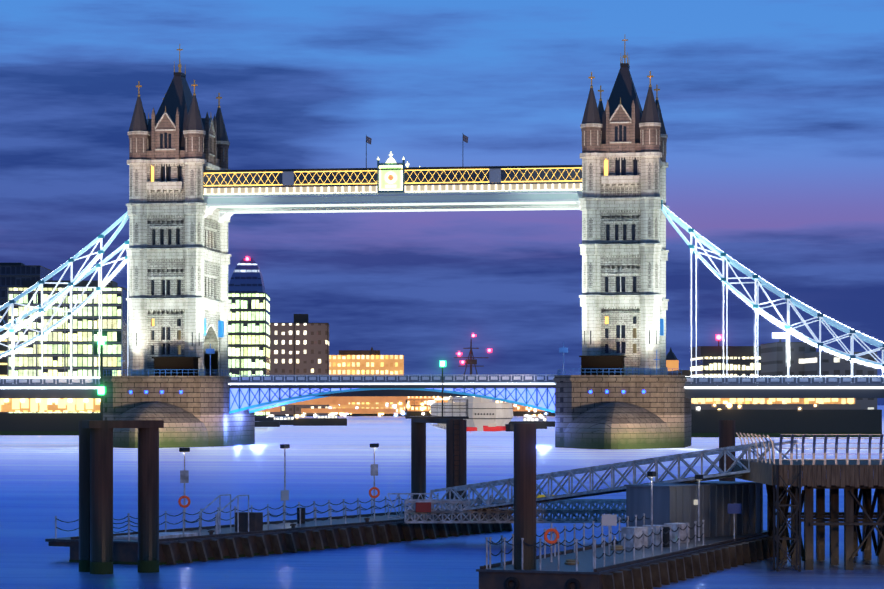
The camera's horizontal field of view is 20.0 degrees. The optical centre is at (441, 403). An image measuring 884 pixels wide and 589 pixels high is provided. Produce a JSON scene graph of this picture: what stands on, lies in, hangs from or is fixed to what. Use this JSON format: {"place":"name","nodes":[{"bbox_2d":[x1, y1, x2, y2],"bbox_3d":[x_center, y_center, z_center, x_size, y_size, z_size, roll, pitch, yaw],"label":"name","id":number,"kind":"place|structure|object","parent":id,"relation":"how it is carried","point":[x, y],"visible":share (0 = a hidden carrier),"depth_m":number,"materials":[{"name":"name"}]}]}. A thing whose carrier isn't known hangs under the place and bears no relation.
{"place":"outdoors","nodes":[
{"label":"outdoors","id":0,"kind":"place"},
{"bbox_2d":[0,405,883,588],"bbox_3d":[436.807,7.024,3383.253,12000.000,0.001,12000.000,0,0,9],"label":"river water","id":1,"kind":"structure","parent":0,"point":[39,483],"depth_m":185.19,"materials":[{"name":"blue liquid"}]},
{"bbox_2d":[99,376,254,447],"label":"pier","id":2,"kind":"structure","parent":1,"relation":"in","point":[191,411],"depth_m":406.81,"materials":[{"name":"stone"}]},
{"bbox_2d":[0,212,128,397],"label":"side span","id":3,"kind":"object","parent":2,"relation":"on","point":[48,387],"visible":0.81,"depth_m":416.84,"materials":[{"name":"white metal"}]},
{"bbox_2d":[103,344,225,375],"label":"cabin","id":4,"kind":"object","parent":2,"relation":"on","point":[175,366],"visible":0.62,"depth_m":407.60,"materials":[{"name":"black"}]},
{"bbox_2d":[126,44,230,375],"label":"tower","id":5,"kind":"structure","parent":2,"relation":"on","point":[178,257],"depth_m":412.75,"materials":[{"name":"stone"}]},
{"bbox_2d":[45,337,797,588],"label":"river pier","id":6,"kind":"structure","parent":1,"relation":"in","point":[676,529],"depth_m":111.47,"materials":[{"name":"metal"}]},
{"bbox_2d":[0,257,881,436],"bbox_3d":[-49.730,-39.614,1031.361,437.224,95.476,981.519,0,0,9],"label":"city buildings","id":7,"kind":"structure","parent":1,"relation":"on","point":[259,343],"depth_m":685.08,"materials":[{"name":"yellow glass"}]},
{"bbox_2d":[0,314,6,376],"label":"city hall","id":8,"kind":"structure","parent":7,"relation":"on","point":[3,366],"depth_m":647.70,"materials":[{"name":"glass"}]},
{"bbox_2d":[430,334,513,430],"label":"ship","id":9,"kind":"object","parent":1,"relation":"on","point":[485,414],"visible":0.52,"depth_m":644.43,"materials":[{"name":"grey metal"}]},
{"bbox_2d":[553,375,690,448],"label":"pier","id":10,"kind":"structure","parent":1,"relation":"in","point":[622,411],"depth_m":395.29,"materials":[{"name":"stone"}]},
{"bbox_2d":[228,374,556,413],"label":"bascule span","id":11,"kind":"object","parent":10,"relation":"attached to","point":[253,393],"visible":0.94,"depth_m":409.54,"materials":[{"name":"teal paint"}]},
{"bbox_2d":[557,343,672,374],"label":"cabin","id":12,"kind":"object","parent":10,"relation":"on","point":[602,365],"visible":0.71,"depth_m":397.30,"materials":[{"name":"black"}]},
{"bbox_2d":[579,39,668,374],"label":"tower","id":13,"kind":"structure","parent":10,"relation":"on","point":[624,252],"depth_m":401.51,"materials":[{"name":"stone"}]},
{"bbox_2d":[203,134,581,222],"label":"walkways","id":14,"kind":"structure","parent":13,"relation":"attached to","point":[390,185],"depth_m":408.89,"materials":[{"name":"white metal"}]},
{"bbox_2d":[659,200,883,397],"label":"side span","id":15,"kind":"object","parent":10,"relation":"on","point":[787,386],"visible":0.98,"depth_m":399.20,"materials":[{"name":"white metal"}]},
{"bbox_2d":[734,432,883,571],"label":"timber jetty","id":16,"kind":"object","parent":1,"relation":"in","point":[850,477],"visible":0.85,"depth_m":105.66,"materials":[{"name":"brown wood"}]},
{"bbox_2d":[0,0,883,404],"label":"sky","id":17,"kind":"structure","parent":0,"point":[772,111],"materials":[{"name":"blue"}]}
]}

